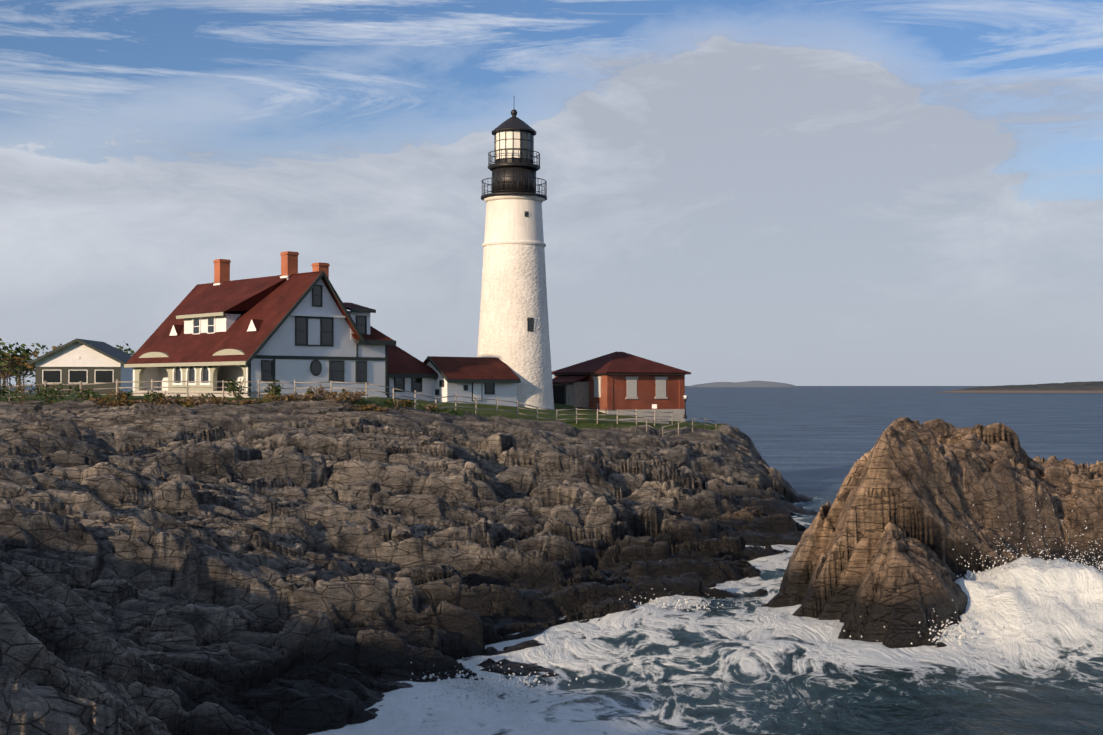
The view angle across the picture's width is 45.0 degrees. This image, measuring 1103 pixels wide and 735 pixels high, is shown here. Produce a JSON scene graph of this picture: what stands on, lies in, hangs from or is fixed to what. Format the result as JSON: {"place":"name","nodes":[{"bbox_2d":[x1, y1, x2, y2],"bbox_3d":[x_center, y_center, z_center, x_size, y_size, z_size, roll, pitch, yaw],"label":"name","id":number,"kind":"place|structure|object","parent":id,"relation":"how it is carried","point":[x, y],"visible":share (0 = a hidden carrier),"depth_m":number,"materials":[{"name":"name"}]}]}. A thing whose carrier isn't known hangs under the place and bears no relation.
{"place":"outdoors","nodes":[
{"label":"outdoors","id":0,"kind":"place"},
{"bbox_2d":[24,344,61,370],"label":"tree","id":1,"kind":"object","parent":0,"point":[30,366],"visible":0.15,"depth_m":394.22,"materials":[{"name":"green plant"}]},
{"bbox_2d":[115,343,134,354],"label":"tree","id":2,"kind":"object","parent":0,"point":[124,350],"visible":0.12,"depth_m":362.04,"materials":[{"name":"green plant"}]},
{"bbox_2d":[0,393,1102,734],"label":"rocky shore","id":3,"kind":"structure","parent":0,"point":[292,567],"depth_m":53.33,"materials":[{"name":"stone"}]},
{"bbox_2d":[0,384,7,394],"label":"shrub","id":4,"kind":"object","parent":3,"relation":"on","point":[2,390],"visible":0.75,"depth_m":82.51,"materials":[{"name":"green plant"}]},
{"bbox_2d":[0,349,10,390],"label":"tree","id":5,"kind":"object","parent":3,"relation":"on","point":[7,368],"visible":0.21,"depth_m":437.75,"materials":[{"name":"green plant"}]},
{"bbox_2d":[0,346,31,388],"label":"tree","id":6,"kind":"object","parent":3,"relation":"on","point":[11,370],"visible":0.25,"depth_m":429.09,"materials":[{"name":"green plant"}]},
{"bbox_2d":[0,338,31,391],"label":"tree","id":7,"kind":"object","parent":3,"relation":"on","point":[13,355],"visible":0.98,"depth_m":338.79,"materials":[{"name":"green plant"}]},
{"bbox_2d":[1,357,34,392],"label":"tree","id":8,"kind":"object","parent":3,"relation":"on","point":[19,369],"visible":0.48,"depth_m":415.02,"materials":[{"name":"green plant"}]},
{"bbox_2d":[5,357,34,392],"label":"tree","id":9,"kind":"object","parent":3,"relation":"on","point":[23,374],"visible":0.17,"depth_m":474.96,"materials":[{"name":"green plant"}]},
{"bbox_2d":[6,343,45,388],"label":"tree","id":10,"kind":"object","parent":3,"relation":"on","point":[33,353],"visible":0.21,"depth_m":455.98,"materials":[{"name":"green plant"}]},
{"bbox_2d":[0,376,52,404],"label":"shrub","id":11,"kind":"object","parent":3,"relation":"on","point":[21,390],"visible":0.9,"depth_m":81.29,"materials":[{"name":"green plant"}]},
{"bbox_2d":[35,381,70,403],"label":"shrub","id":12,"kind":"object","parent":3,"relation":"on","point":[50,391],"visible":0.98,"depth_m":80.61,"materials":[{"name":"green plant"}]},
{"bbox_2d":[0,380,118,401],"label":"fence rails","id":13,"kind":"object","parent":3,"relation":"on","point":[45,383],"visible":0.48,"depth_m":82.12,"materials":[{"name":"white wood"}]},
{"bbox_2d":[28,339,132,392],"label":"outbuilding","id":14,"kind":"structure","parent":3,"relation":"on","point":[76,361],"depth_m":125.67,"materials":[{"name":"grey paint"}]},
{"bbox_2d":[68,384,100,400],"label":"shrub","id":15,"kind":"object","parent":3,"relation":"on","point":[77,389],"visible":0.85,"depth_m":80.92,"materials":[{"name":"green plant"}]},
{"bbox_2d":[89,396,110,405],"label":"brush","id":16,"kind":"object","parent":3,"relation":"on","point":[100,399],"visible":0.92,"depth_m":79.96,"materials":[{"name":"brown plant"}]},
{"bbox_2d":[99,400,124,406],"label":"brush","id":17,"kind":"object","parent":3,"relation":"on","point":[115,401],"visible":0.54,"depth_m":79.89,"materials":[{"name":"brown plant"}]},
{"bbox_2d":[107,400,129,405],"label":"brush","id":18,"kind":"object","parent":3,"relation":"on","point":[118,404],"visible":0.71,"depth_m":79.84,"materials":[{"name":"brown plant"}]},
{"bbox_2d":[106,389,133,400],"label":"shrub","id":19,"kind":"object","parent":3,"relation":"on","point":[125,395],"visible":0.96,"depth_m":80.76,"materials":[{"name":"green plant"}]},
{"bbox_2d":[118,399,140,405],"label":"brush","id":20,"kind":"object","parent":3,"relation":"on","point":[126,401],"visible":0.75,"depth_m":79.95,"materials":[{"name":"brown plant"}]},
{"bbox_2d":[132,397,153,403],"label":"brush","id":21,"kind":"object","parent":3,"relation":"on","point":[140,400],"visible":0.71,"depth_m":80.40,"materials":[{"name":"brown plant"}]},
{"bbox_2d":[145,400,174,404],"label":"brush","id":22,"kind":"object","parent":3,"relation":"on","point":[159,403],"visible":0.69,"depth_m":80.02,"materials":[{"name":"brown plant"}]},
{"bbox_2d":[143,390,180,403],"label":"shrub","id":23,"kind":"object","parent":3,"relation":"on","point":[160,395],"visible":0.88,"depth_m":80.52,"materials":[{"name":"green plant"}]},
{"bbox_2d":[154,397,175,404],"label":"brush","id":24,"kind":"object","parent":3,"relation":"on","point":[165,399],"visible":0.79,"depth_m":80.05,"materials":[{"name":"brown plant"}]},
{"bbox_2d":[167,398,188,404],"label":"brush","id":25,"kind":"object","parent":3,"relation":"on","point":[179,400],"visible":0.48,"depth_m":80.36,"materials":[{"name":"brown plant"}]},
{"bbox_2d":[181,399,207,406],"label":"brush","id":26,"kind":"object","parent":3,"relation":"on","point":[188,402],"visible":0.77,"depth_m":79.93,"materials":[{"name":"brown plant"}]},
{"bbox_2d":[185,393,215,404],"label":"shrub","id":27,"kind":"object","parent":3,"relation":"on","point":[200,397],"visible":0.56,"depth_m":80.39,"materials":[{"name":"green plant"}]},
{"bbox_2d":[201,397,225,403],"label":"brush","id":28,"kind":"object","parent":3,"relation":"on","point":[212,401],"visible":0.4,"depth_m":79.99,"materials":[{"name":"brown plant"}]},
{"bbox_2d":[211,396,229,404],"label":"brush","id":29,"kind":"object","parent":3,"relation":"on","point":[221,402],"visible":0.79,"depth_m":80.19,"materials":[{"name":"brown plant"}]},
{"bbox_2d":[223,378,243,400],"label":"shrub","id":30,"kind":"object","parent":3,"relation":"on","point":[235,389],"visible":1,"depth_m":80.75,"materials":[{"name":"green plant"}]},
{"bbox_2d":[226,399,249,404],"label":"brush","id":31,"kind":"object","parent":3,"relation":"on","point":[233,400],"visible":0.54,"depth_m":80.37,"materials":[{"name":"brown plant"}]},
{"bbox_2d":[228,399,253,404],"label":"brush","id":32,"kind":"object","parent":3,"relation":"on","point":[246,403],"visible":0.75,"depth_m":80.05,"materials":[{"name":"brown plant"}]},
{"bbox_2d":[250,399,269,403],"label":"brush","id":33,"kind":"object","parent":3,"relation":"on","point":[261,401],"visible":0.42,"depth_m":80.77,"materials":[{"name":"brown plant"}]},
{"bbox_2d":[264,380,282,400],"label":"shrub","id":34,"kind":"object","parent":3,"relation":"on","point":[275,390],"visible":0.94,"depth_m":80.94,"materials":[{"name":"green plant"}]},
{"bbox_2d":[263,394,285,400],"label":"brush","id":35,"kind":"object","parent":3,"relation":"on","point":[272,397],"visible":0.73,"depth_m":80.52,"materials":[{"name":"brown plant"}]},
{"bbox_2d":[280,392,300,400],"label":"brush","id":36,"kind":"object","parent":3,"relation":"on","point":[291,396],"visible":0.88,"depth_m":80.53,"materials":[{"name":"brown plant"}]},
{"bbox_2d":[296,393,318,400],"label":"brush","id":37,"kind":"object","parent":3,"relation":"on","point":[307,395],"visible":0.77,"depth_m":80.29,"materials":[{"name":"brown plant"}]},
{"bbox_2d":[305,395,323,400],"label":"brush","id":38,"kind":"object","parent":3,"relation":"on","point":[319,397],"visible":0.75,"depth_m":80.50,"materials":[{"name":"brown plant"}]},
{"bbox_2d":[307,384,327,399],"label":"shrub","id":39,"kind":"object","parent":3,"relation":"on","point":[318,391],"visible":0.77,"depth_m":81.16,"materials":[{"name":"brown plant"}]},
{"bbox_2d":[124,251,520,406],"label":"keepers house","id":40,"kind":"structure","parent":3,"relation":"on","point":[290,323],"depth_m":92.48,"materials":[{"name":"white"}]},
{"bbox_2d":[321,391,338,398],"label":"brush","id":41,"kind":"object","parent":3,"relation":"on","point":[331,393],"visible":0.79,"depth_m":81.01,"materials":[{"name":"brown plant"}]},
{"bbox_2d":[324,395,346,402],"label":"brush","id":42,"kind":"object","parent":3,"relation":"on","point":[340,398],"visible":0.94,"depth_m":80.62,"materials":[{"name":"brown plant"}]},
{"bbox_2d":[338,389,365,401],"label":"shrub","id":43,"kind":"object","parent":3,"relation":"on","point":[357,394],"visible":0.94,"depth_m":81.32,"materials":[{"name":"brown plant"}]},
{"bbox_2d":[343,395,363,402],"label":"brush","id":44,"kind":"object","parent":3,"relation":"on","point":[354,399],"visible":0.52,"depth_m":81.11,"materials":[{"name":"brown plant"}]},
{"bbox_2d":[348,404,370,410],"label":"brush","id":45,"kind":"object","parent":3,"relation":"on","point":[361,408],"visible":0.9,"depth_m":80.77,"materials":[{"name":"brown plant"}]},
{"bbox_2d":[363,404,379,410],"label":"brush","id":46,"kind":"object","parent":3,"relation":"on","point":[372,406],"visible":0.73,"depth_m":81.05,"materials":[{"name":"brown plant"}]},
{"bbox_2d":[373,406,389,411],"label":"brush","id":47,"kind":"object","parent":3,"relation":"on","point":[381,409],"visible":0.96,"depth_m":80.70,"materials":[{"name":"brown plant"}]},
{"bbox_2d":[115,379,672,425],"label":"fence","id":48,"kind":"object","parent":3,"relation":"on","point":[435,398],"visible":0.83,"depth_m":86.14,"materials":[{"name":"white wood"}]},
{"bbox_2d":[379,398,414,408],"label":"shrub","id":49,"kind":"object","parent":3,"relation":"on","point":[403,403],"visible":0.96,"depth_m":83.35,"materials":[{"name":"green plant"}]},
{"bbox_2d":[419,404,440,411],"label":"shrub","id":50,"kind":"object","parent":3,"relation":"on","point":[433,407],"visible":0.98,"depth_m":85.61,"materials":[{"name":"green plant"}]},
{"bbox_2d":[477,109,553,409],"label":"lighthouse tower","id":51,"kind":"structure","parent":3,"relation":"on","point":[514,329],"depth_m":104.68,"materials":[{"name":"white paint"}]},
{"bbox_2d":[552,352,690,421],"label":"brick building","id":52,"kind":"structure","parent":3,"relation":"on","point":[621,381],"depth_m":111.69,"materials":[{"name":"red brick"}]},
{"bbox_2d":[609,418,668,423],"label":"concrete path steps","id":53,"kind":"structure","parent":3,"relation":"on","point":[657,419],"depth_m":107.89,"materials":[{"name":"grey concrete"}]},
{"bbox_2d":[646,417,716,436],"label":"fence","id":54,"kind":"object","parent":3,"relation":"on","point":[692,425],"visible":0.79,"depth_m":104.94,"materials":[{"name":"grey wood"}]},
{"bbox_2d":[683,395,687,417],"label":"lamp post","id":55,"kind":"object","parent":3,"relation":"on","point":[685,397],"visible":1,"depth_m":110.76,"materials":[{"name":"black metal"}]},
{"bbox_2d":[0,0,1102,385],"label":"sky","id":56,"kind":"structure","parent":0,"point":[794,192],"materials":[{"name":"blue"}]},
{"bbox_2d":[1,386,1102,734],"bbox_3d":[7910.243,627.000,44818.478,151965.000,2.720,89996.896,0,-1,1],"label":"sea water","id":57,"kind":"structure","parent":0,"point":[1031,664],"depth_m":46.19,"materials":[{"name":"blue liquid"}]},
{"bbox_2d":[398,476,1102,716],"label":"sea foam","id":58,"kind":"structure","parent":57,"relation":"on","point":[481,684],"depth_m":41.05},
{"bbox_2d":[689,381,796,386],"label":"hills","id":59,"kind":"structure","parent":0,"point":[748,384],"depth_m":8196.83,"materials":[{"name":"grey"}]},
{"bbox_2d":[935,381,1102,393],"bbox_3d":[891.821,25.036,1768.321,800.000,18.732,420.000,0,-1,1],"label":"island terrain","id":60,"kind":"structure","parent":0,"point":[1093,387],"depth_m":1692.75,"materials":[{"name":"grey stone"}]}
]}

